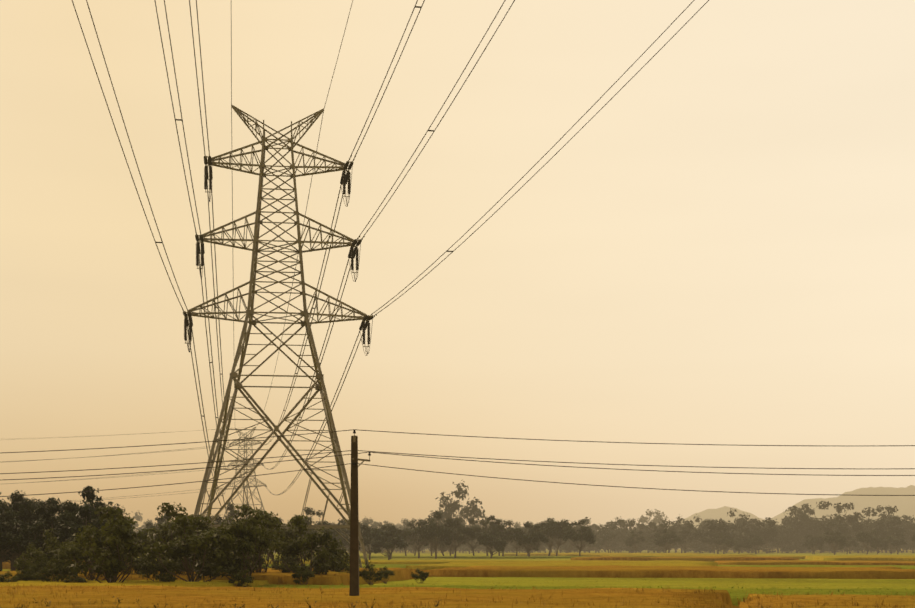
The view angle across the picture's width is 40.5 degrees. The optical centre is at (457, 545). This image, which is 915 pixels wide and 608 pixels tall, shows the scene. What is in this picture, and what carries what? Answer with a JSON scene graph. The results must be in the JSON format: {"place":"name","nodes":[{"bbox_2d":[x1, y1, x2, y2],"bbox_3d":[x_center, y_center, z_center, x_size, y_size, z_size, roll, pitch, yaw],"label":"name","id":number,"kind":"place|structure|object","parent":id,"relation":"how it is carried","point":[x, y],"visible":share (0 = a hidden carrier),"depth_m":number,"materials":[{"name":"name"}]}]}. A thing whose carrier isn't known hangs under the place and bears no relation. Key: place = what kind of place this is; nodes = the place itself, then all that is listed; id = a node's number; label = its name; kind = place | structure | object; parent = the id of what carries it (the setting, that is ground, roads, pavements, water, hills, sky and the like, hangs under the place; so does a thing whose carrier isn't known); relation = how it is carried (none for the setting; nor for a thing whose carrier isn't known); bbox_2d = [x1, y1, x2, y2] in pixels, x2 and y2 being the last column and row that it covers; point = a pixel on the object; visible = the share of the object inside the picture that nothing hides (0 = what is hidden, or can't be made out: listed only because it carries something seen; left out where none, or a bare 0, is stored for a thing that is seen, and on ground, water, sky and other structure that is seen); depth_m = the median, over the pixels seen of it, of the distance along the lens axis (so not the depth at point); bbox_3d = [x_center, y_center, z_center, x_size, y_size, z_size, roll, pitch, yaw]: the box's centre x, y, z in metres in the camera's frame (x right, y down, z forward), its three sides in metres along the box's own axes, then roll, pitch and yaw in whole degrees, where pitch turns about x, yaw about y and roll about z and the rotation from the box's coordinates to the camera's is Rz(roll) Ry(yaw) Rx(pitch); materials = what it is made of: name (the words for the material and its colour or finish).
{"place":"outdoors","nodes":[
{"label":"outdoors","id":0,"kind":"place"},
{"bbox_2d":[0,0,914,529],"label":"sky","id":1,"kind":"structure","parent":0,"point":[723,253],"materials":[{"name":"beige"}]},
{"bbox_2d":[664,506,764,528],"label":"hill","id":2,"kind":"structure","parent":0,"point":[718,513],"depth_m":2524.22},
{"bbox_2d":[767,485,914,525],"bbox_3d":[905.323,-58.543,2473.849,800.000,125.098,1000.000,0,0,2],"label":"hill","id":3,"kind":"structure","parent":0,"point":[904,505],"depth_m":2420.86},
{"label":"ground","id":4,"kind":"structure","parent":0,"visible":0},
{"bbox_2d":[0,571,18,581],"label":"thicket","id":5,"kind":"object","parent":4,"relation":"on","point":[6,575],"visible":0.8,"depth_m":80.19,"materials":[{"name":"green plant"}]},
{"bbox_2d":[0,490,27,556],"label":"grove tree","id":6,"kind":"object","parent":4,"relation":"on","point":[19,499],"visible":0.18,"depth_m":124.18,"materials":[{"name":"green plant"}]},
{"bbox_2d":[0,502,32,570],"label":"grove tree","id":7,"kind":"object","parent":4,"relation":"on","point":[11,519],"visible":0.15,"depth_m":118.31,"materials":[{"name":"green plant"}]},
{"bbox_2d":[12,569,35,580],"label":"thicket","id":8,"kind":"object","parent":4,"relation":"on","point":[23,576],"visible":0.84,"depth_m":83.43,"materials":[{"name":"green plant"}]},
{"bbox_2d":[0,518,52,561],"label":"grove tree","id":9,"kind":"object","parent":4,"relation":"on","point":[7,539],"visible":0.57,"depth_m":107.14,"materials":[{"name":"green plant"}]},
{"bbox_2d":[12,542,48,574],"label":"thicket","id":10,"kind":"object","parent":4,"relation":"on","point":[19,565],"visible":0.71,"depth_m":87.06,"materials":[{"name":"green plant"}]},
{"bbox_2d":[9,499,51,527],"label":"grove tree","id":11,"kind":"object","parent":4,"relation":"on","point":[18,507],"visible":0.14,"depth_m":123.87,"materials":[{"name":"green plant"}]},
{"bbox_2d":[20,527,62,574],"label":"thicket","id":12,"kind":"object","parent":4,"relation":"on","point":[49,544],"visible":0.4,"depth_m":90.37,"materials":[{"name":"green plant"}]},
{"bbox_2d":[22,497,79,519],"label":"grove tree","id":13,"kind":"object","parent":4,"relation":"on","point":[51,501],"visible":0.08,"depth_m":126.14,"materials":[{"name":"green plant"}]},
{"bbox_2d":[35,551,80,581],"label":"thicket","id":14,"kind":"object","parent":4,"relation":"on","point":[62,571],"visible":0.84,"depth_m":81.57,"materials":[{"name":"green plant"}]},
{"bbox_2d":[33,503,86,548],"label":"grove tree","id":15,"kind":"object","parent":4,"relation":"on","point":[51,520],"visible":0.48,"depth_m":106.94,"materials":[{"name":"green plant"}]},
{"bbox_2d":[63,574,86,582],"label":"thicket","id":16,"kind":"object","parent":4,"relation":"on","point":[77,579],"visible":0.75,"depth_m":80.04,"materials":[{"name":"green plant"}]},
{"bbox_2d":[55,499,106,530],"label":"grove tree","id":17,"kind":"object","parent":4,"relation":"on","point":[69,508],"visible":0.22,"depth_m":112.88,"materials":[{"name":"green plant"}]},
{"bbox_2d":[57,505,115,562],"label":"grove tree","id":18,"kind":"object","parent":4,"relation":"on","point":[85,512],"visible":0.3,"depth_m":106.65,"materials":[{"name":"green plant"}]},
{"bbox_2d":[48,534,129,580],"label":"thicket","id":19,"kind":"object","parent":4,"relation":"on","point":[74,552],"visible":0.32,"depth_m":85.49,"materials":[{"name":"green plant"}]},
{"bbox_2d":[56,486,135,533],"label":"grove tree","id":20,"kind":"object","parent":4,"relation":"on","point":[90,496],"visible":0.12,"depth_m":115.26,"materials":[{"name":"green plant"}]},
{"bbox_2d":[65,505,147,582],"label":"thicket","id":21,"kind":"object","parent":4,"relation":"on","point":[120,534],"visible":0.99,"depth_m":78.32,"materials":[{"name":"green plant"}]},
{"bbox_2d":[121,553,150,574],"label":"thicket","id":22,"kind":"object","parent":4,"relation":"on","point":[136,570],"visible":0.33,"depth_m":91.03,"materials":[{"name":"green plant"}]},
{"bbox_2d":[136,526,176,560],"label":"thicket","id":23,"kind":"object","parent":4,"relation":"on","point":[143,541],"visible":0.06,"depth_m":114.62,"materials":[{"name":"green plant"}]},
{"bbox_2d":[135,543,180,581],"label":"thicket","id":24,"kind":"object","parent":4,"relation":"on","point":[147,566],"visible":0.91,"depth_m":82.73,"materials":[{"name":"green plant"}]},
{"bbox_2d":[141,514,182,537],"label":"grove tree","id":25,"kind":"object","parent":4,"relation":"on","point":[160,518],"visible":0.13,"depth_m":208.56,"materials":[{"name":"green plant"}]},
{"bbox_2d":[154,569,176,581],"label":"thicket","id":26,"kind":"object","parent":4,"relation":"on","point":[162,577],"visible":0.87,"depth_m":80.91,"materials":[{"name":"green plant"}]},
{"bbox_2d":[162,543,195,574],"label":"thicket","id":27,"kind":"object","parent":4,"relation":"on","point":[182,568],"visible":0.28,"depth_m":90.10,"materials":[{"name":"green plant"}]},
{"bbox_2d":[145,502,222,565],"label":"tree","id":28,"kind":"object","parent":4,"relation":"on","point":[159,533],"visible":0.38,"depth_m":100.81,"materials":[{"name":"green plant"}]},
{"bbox_2d":[139,515,244,581],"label":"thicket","id":29,"kind":"object","parent":4,"relation":"on","point":[195,546],"visible":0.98,"depth_m":80.82,"materials":[{"name":"green plant"}]},
{"bbox_2d":[163,515,233,574],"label":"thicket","id":30,"kind":"object","parent":4,"relation":"on","point":[199,522],"visible":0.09,"depth_m":88.77,"materials":[{"name":"green plant"}]},
{"bbox_2d":[221,502,250,523],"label":"grove tree","id":31,"kind":"object","parent":4,"relation":"on","point":[231,511],"visible":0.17,"depth_m":250.95,"materials":[{"name":"green plant"}]},
{"bbox_2d":[201,504,277,580],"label":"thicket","id":32,"kind":"object","parent":4,"relation":"on","point":[244,539],"visible":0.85,"depth_m":83.27,"materials":[{"name":"green plant"}]},
{"bbox_2d":[228,569,254,586],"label":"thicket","id":33,"kind":"object","parent":4,"relation":"on","point":[246,579],"visible":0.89,"depth_m":79.48,"materials":[{"name":"green plant"}]},
{"bbox_2d":[222,427,274,552],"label":"pylon","id":34,"kind":"object","parent":4,"relation":"on","point":[246,451],"visible":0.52,"depth_m":491.13,"materials":[{"name":"metal"}]},
{"bbox_2d":[234,509,290,572],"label":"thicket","id":35,"kind":"object","parent":4,"relation":"on","point":[271,523],"visible":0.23,"depth_m":94.85,"materials":[{"name":"green plant"}]},
{"bbox_2d":[187,105,368,567],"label":"pylon","id":36,"kind":"object","parent":4,"relation":"on","point":[319,376],"visible":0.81,"depth_m":137.21,"materials":[{"name":"metal"}]},
{"bbox_2d":[183,150,376,486],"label":"line hardware","id":37,"kind":"object","parent":36,"relation":"attached to","point":[354,440],"visible":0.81,"depth_m":135.20,"materials":[{"name":"metal"}]},
{"bbox_2d":[183,156,373,466],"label":"insulators","id":38,"kind":"object","parent":37,"relation":"attached to","point":[345,179],"visible":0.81,"depth_m":137.39,"materials":[{"name":"black ceramic"}]},
{"bbox_2d":[0,0,914,505],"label":"conductors","id":39,"kind":"object","parent":36,"relation":"attached to","point":[210,196],"visible":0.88,"depth_m":84.26,"materials":[{"name":"grey"}]},
{"bbox_2d":[270,554,288,569],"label":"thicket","id":40,"kind":"object","parent":4,"relation":"on","point":[274,566],"visible":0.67,"depth_m":106.87,"materials":[{"name":"green plant"}]},
{"bbox_2d":[263,512,315,567],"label":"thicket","id":41,"kind":"object","parent":4,"relation":"on","point":[286,534],"visible":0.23,"depth_m":116.95,"materials":[{"name":"green plant"}]},
{"bbox_2d":[279,560,312,572],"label":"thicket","id":42,"kind":"object","parent":4,"relation":"on","point":[292,566],"visible":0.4,"depth_m":93.02,"materials":[{"name":"green plant"}]},
{"bbox_2d":[291,567,314,584],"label":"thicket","id":43,"kind":"object","parent":4,"relation":"on","point":[304,574],"visible":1,"depth_m":82.91,"materials":[{"name":"green plant"}]},
{"bbox_2d":[269,515,345,574],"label":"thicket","id":44,"kind":"object","parent":4,"relation":"on","point":[294,548],"visible":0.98,"depth_m":88.86,"materials":[{"name":"green plant"}]},
{"bbox_2d":[292,507,337,549],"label":"grove tree","id":45,"kind":"object","parent":4,"relation":"on","point":[308,511],"visible":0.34,"depth_m":246.71,"materials":[{"name":"green plant"}]},
{"bbox_2d":[312,541,349,566],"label":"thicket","id":46,"kind":"object","parent":4,"relation":"on","point":[343,550],"visible":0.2,"depth_m":107.09,"materials":[{"name":"green plant"}]},
{"bbox_2d":[325,550,349,572],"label":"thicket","id":47,"kind":"object","parent":4,"relation":"on","point":[346,568],"visible":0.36,"depth_m":97.31,"materials":[{"name":"green plant"}]},
{"bbox_2d":[349,436,358,595],"bbox_3d":[-4.256,-0.754,51.153,0.400,7.520,0.280,0,0,2],"label":"utility pole","id":48,"kind":"object","parent":4,"relation":"on","point":[354,553],"visible":1,"depth_m":51.04,"materials":[{"name":"concrete"}]},
{"bbox_2d":[347,522,383,559],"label":"grove tree","id":49,"kind":"object","parent":4,"relation":"on","point":[367,533],"visible":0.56,"depth_m":251.77,"materials":[{"name":"green plant"}]},
{"bbox_2d":[359,559,383,584],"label":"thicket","id":50,"kind":"object","parent":4,"relation":"on","point":[365,575],"visible":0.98,"depth_m":89.09,"materials":[{"name":"green plant"}]},
{"bbox_2d":[379,566,394,583],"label":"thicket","id":51,"kind":"object","parent":4,"relation":"on","point":[385,572],"visible":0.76,"depth_m":93.82,"materials":[{"name":"green plant"}]},
{"bbox_2d":[369,530,409,559],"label":"grove tree","id":52,"kind":"object","parent":4,"relation":"on","point":[386,543],"visible":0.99,"depth_m":246.89,"materials":[{"name":"green plant"}]},
{"bbox_2d":[373,524,411,558],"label":"grove tree","id":53,"kind":"object","parent":4,"relation":"on","point":[393,529],"visible":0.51,"depth_m":266.87,"materials":[{"name":"green plant"}]},
{"bbox_2d":[410,568,429,582],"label":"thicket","id":54,"kind":"object","parent":4,"relation":"on","point":[421,575],"visible":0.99,"depth_m":94.85,"materials":[{"name":"green plant"}]},
{"bbox_2d":[406,521,437,557],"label":"grove tree","id":55,"kind":"object","parent":4,"relation":"on","point":[420,543],"visible":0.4,"depth_m":286.92,"materials":[{"name":"green plant"}]},
{"bbox_2d":[412,510,453,558],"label":"grove tree","id":56,"kind":"object","parent":4,"relation":"on","point":[430,531],"visible":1,"depth_m":274.79,"materials":[{"name":"green plant"}]},
{"bbox_2d":[421,480,484,553],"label":"belt tree","id":57,"kind":"object","parent":4,"relation":"on","point":[471,508],"visible":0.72,"depth_m":423.35,"materials":[{"name":"green plant"}]},
{"bbox_2d":[0,556,914,607],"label":"field","id":58,"kind":"structure","parent":4,"relation":"on","point":[588,599],"depth_m":56.34,"materials":[{"name":"plant"}]},
{"bbox_2d":[0,549,914,586],"bbox_3d":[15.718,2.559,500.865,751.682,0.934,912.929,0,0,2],"label":"field","id":59,"kind":"structure","parent":4,"relation":"on","point":[432,564],"depth_m":176.94,"materials":[{"name":"plant"}]},
{"bbox_2d":[0,567,914,607],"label":"rice paddy tufts","id":60,"kind":"object","parent":4,"relation":"on","point":[407,606],"visible":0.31,"depth_m":48.91,"materials":[{"name":"plant"}]},
{"bbox_2d":[2,550,914,588],"bbox_3d":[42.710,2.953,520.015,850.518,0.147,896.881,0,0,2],"label":"field","id":61,"kind":"structure","parent":4,"relation":"on","point":[798,583],"depth_m":102.67,"materials":[{"name":"plant"}]},
{"bbox_2d":[368,577,910,588],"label":"paddy tufts","id":62,"kind":"object","parent":61,"relation":"on","point":[648,583],"visible":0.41,"depth_m":96.47,"materials":[{"name":"plant"}]},
{"bbox_2d":[443,517,477,557],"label":"grove tree","id":63,"kind":"object","parent":4,"relation":"on","point":[470,532],"visible":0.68,"depth_m":282.85,"materials":[{"name":"green plant"}]},
{"bbox_2d":[457,517,483,555],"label":"grove tree","id":64,"kind":"object","parent":4,"relation":"on","point":[470,521],"visible":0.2,"depth_m":318.78,"materials":[{"name":"green plant"}]},
{"bbox_2d":[466,515,502,555],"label":"grove tree","id":65,"kind":"object","parent":4,"relation":"on","point":[476,528],"visible":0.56,"depth_m":300.42,"materials":[{"name":"green plant"}]},
{"bbox_2d":[476,530,507,557],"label":"grove tree","id":66,"kind":"object","parent":4,"relation":"on","point":[492,541],"visible":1,"depth_m":278.71,"materials":[{"name":"green plant"}]},
{"bbox_2d":[489,519,514,555],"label":"grove tree","id":67,"kind":"object","parent":4,"relation":"on","point":[498,526],"visible":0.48,"depth_m":299.10,"materials":[{"name":"green plant"}]},
{"bbox_2d":[509,522,549,556],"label":"grove tree","id":68,"kind":"object","parent":4,"relation":"on","point":[516,535],"visible":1,"depth_m":283.01,"materials":[{"name":"green plant"}]},
{"bbox_2d":[156,550,914,605],"bbox_3d":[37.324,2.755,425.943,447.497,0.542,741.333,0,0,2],"label":"green paddy","id":69,"kind":"structure","parent":4,"relation":"on","point":[889,591],"depth_m":78.31,"materials":[{"name":"green plant"}]},
{"bbox_2d":[530,521,568,555],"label":"grove tree","id":70,"kind":"object","parent":4,"relation":"on","point":[547,527],"visible":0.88,"depth_m":318.34,"materials":[{"name":"green plant"}]},
{"bbox_2d":[539,518,574,555],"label":"grove tree","id":71,"kind":"object","parent":4,"relation":"on","point":[563,524],"visible":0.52,"depth_m":320.96,"materials":[{"name":"green plant"}]},
{"bbox_2d":[559,519,585,552],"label":"belt tree","id":72,"kind":"object","parent":4,"relation":"on","point":[577,532],"visible":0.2,"depth_m":435.77,"materials":[{"name":"green plant"}]},
{"bbox_2d":[240,583,914,600],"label":"green paddy tufts","id":73,"kind":"object","parent":4,"relation":"on","point":[663,586],"visible":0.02,"depth_m":76.45,"materials":[{"name":"green plant"}]},
{"bbox_2d":[561,519,596,555],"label":"grove tree","id":74,"kind":"object","parent":4,"relation":"on","point":[586,533],"visible":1,"depth_m":299.90,"materials":[{"name":"green plant"}]},
{"bbox_2d":[594,523,617,552],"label":"belt tree","id":75,"kind":"object","parent":4,"relation":"on","point":[602,539],"visible":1,"depth_m":448.73,"materials":[{"name":"green plant"}]},
{"bbox_2d":[613,518,645,552],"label":"belt tree","id":76,"kind":"object","parent":4,"relation":"on","point":[625,534],"visible":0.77,"depth_m":485.02,"materials":[{"name":"green plant"}]},
{"bbox_2d":[623,530,645,552],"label":"grove tree","id":77,"kind":"object","parent":4,"relation":"on","point":[630,541],"visible":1,"depth_m":414.13,"materials":[{"name":"green plant"}]},
{"bbox_2d":[633,509,668,529],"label":"belt tree","id":78,"kind":"object","parent":4,"relation":"on","point":[656,519],"visible":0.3,"depth_m":734.31,"materials":[{"name":"green plant"}]},
{"bbox_2d":[645,519,673,552],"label":"belt tree","id":79,"kind":"object","parent":4,"relation":"on","point":[651,537],"visible":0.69,"depth_m":446.70,"materials":[{"name":"green plant"}]},
{"bbox_2d":[654,528,680,552],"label":"grove tree","id":80,"kind":"object","parent":4,"relation":"on","point":[669,540],"visible":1,"depth_m":391.39,"materials":[{"name":"green plant"}]},
{"bbox_2d":[657,516,693,552],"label":"belt tree","id":81,"kind":"object","parent":4,"relation":"on","point":[674,527],"visible":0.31,"depth_m":487.92,"materials":[{"name":"green plant"}]},
{"bbox_2d":[672,520,705,552],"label":"belt tree","id":82,"kind":"object","parent":4,"relation":"on","point":[698,534],"visible":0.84,"depth_m":436.24,"materials":[{"name":"green plant"}]},
{"bbox_2d":[700,518,735,553],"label":"belt tree","id":83,"kind":"object","parent":4,"relation":"on","point":[711,529],"visible":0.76,"depth_m":428.38,"materials":[{"name":"green plant"}]},
{"bbox_2d":[714,534,734,553],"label":"grove tree","id":84,"kind":"object","parent":4,"relation":"on","point":[725,541],"visible":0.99,"depth_m":408.09,"materials":[{"name":"green plant"}]},
{"bbox_2d":[723,508,754,552],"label":"belt tree","id":85,"kind":"object","parent":4,"relation":"on","point":[740,515],"visible":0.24,"depth_m":498.09,"materials":[{"name":"green plant"}]},
{"bbox_2d":[729,538,752,553],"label":"grove tree","id":86,"kind":"object","parent":4,"relation":"on","point":[738,546],"visible":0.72,"depth_m":417.41,"materials":[{"name":"green plant"}]},
{"bbox_2d":[726,522,756,552],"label":"belt tree","id":87,"kind":"object","parent":4,"relation":"on","point":[743,535],"visible":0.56,"depth_m":452.94,"materials":[{"name":"green plant"}]},
{"bbox_2d":[744,532,765,553],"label":"grove tree","id":88,"kind":"object","parent":4,"relation":"on","point":[754,540],"visible":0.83,"depth_m":421.61,"materials":[{"name":"green plant"}]},
{"bbox_2d":[752,517,777,553],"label":"belt tree","id":89,"kind":"object","parent":4,"relation":"on","point":[765,534],"visible":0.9,"depth_m":454.25,"materials":[{"name":"green plant"}]},
{"bbox_2d":[771,524,792,552],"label":"belt tree","id":90,"kind":"object","parent":4,"relation":"on","point":[780,539],"visible":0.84,"depth_m":473.76,"materials":[{"name":"green plant"}]},
{"bbox_2d":[770,527,801,552],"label":"belt tree","id":91,"kind":"object","parent":4,"relation":"on","point":[793,537],"visible":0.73,"depth_m":477.20,"materials":[{"name":"green plant"}]},
{"bbox_2d":[782,503,815,552],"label":"belt tree","id":92,"kind":"object","parent":4,"relation":"on","point":[794,510],"visible":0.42,"depth_m":498.04,"materials":[{"name":"green plant"}]},
{"bbox_2d":[778,507,821,552],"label":"belt tree","id":93,"kind":"object","parent":4,"relation":"on","point":[797,525],"visible":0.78,"depth_m":479.96,"materials":[{"name":"green plant"}]},
{"bbox_2d":[803,534,824,553],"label":"grove tree","id":94,"kind":"object","parent":4,"relation":"on","point":[811,542],"visible":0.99,"depth_m":418.57,"materials":[{"name":"green plant"}]},
{"bbox_2d":[803,519,835,552],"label":"belt tree","id":95,"kind":"object","parent":4,"relation":"on","point":[817,533],"visible":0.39,"depth_m":478.36,"materials":[{"name":"green plant"}]},
{"bbox_2d":[818,520,851,553],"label":"belt tree","id":96,"kind":"object","parent":4,"relation":"on","point":[841,529],"visible":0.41,"depth_m":439.36,"materials":[{"name":"green plant"}]},
{"bbox_2d":[823,531,847,554],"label":"grove tree","id":97,"kind":"object","parent":4,"relation":"on","point":[837,538],"visible":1,"depth_m":389.24,"materials":[{"name":"green plant"}]},
{"bbox_2d":[816,501,859,544],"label":"belt tree","id":98,"kind":"object","parent":4,"relation":"on","point":[824,505],"visible":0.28,"depth_m":485.78,"materials":[{"name":"green plant"}]},
{"bbox_2d":[835,535,858,553],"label":"grove tree","id":99,"kind":"object","parent":4,"relation":"on","point":[853,542],"visible":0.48,"depth_m":422.97,"materials":[{"name":"green plant"}]},
{"bbox_2d":[833,511,863,553],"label":"belt tree","id":100,"kind":"object","parent":4,"relation":"on","point":[856,527],"visible":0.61,"depth_m":450.32,"materials":[{"name":"green plant"}]},
{"bbox_2d":[855,530,881,553],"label":"grove tree","id":101,"kind":"object","parent":4,"relation":"on","point":[868,538],"visible":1,"depth_m":405.19,"materials":[{"name":"green plant"}]},
{"bbox_2d":[852,505,907,552],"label":"belt tree","id":102,"kind":"object","parent":4,"relation":"on","point":[868,526],"visible":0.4,"depth_m":476.35,"materials":[{"name":"green plant"}]},
{"bbox_2d":[874,515,905,553],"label":"belt tree","id":103,"kind":"object","parent":4,"relation":"on","point":[884,531],"visible":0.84,"depth_m":444.03,"materials":[{"name":"green plant"}]},
{"bbox_2d":[884,533,906,553],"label":"grove tree","id":104,"kind":"object","parent":4,"relation":"on","point":[897,542],"visible":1,"depth_m":411.46,"materials":[{"name":"green plant"}]},
{"bbox_2d":[902,521,914,552],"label":"belt tree","id":105,"kind":"object","parent":4,"relation":"on","point":[909,527],"visible":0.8,"depth_m":477.83,"materials":[{"name":"green plant"}]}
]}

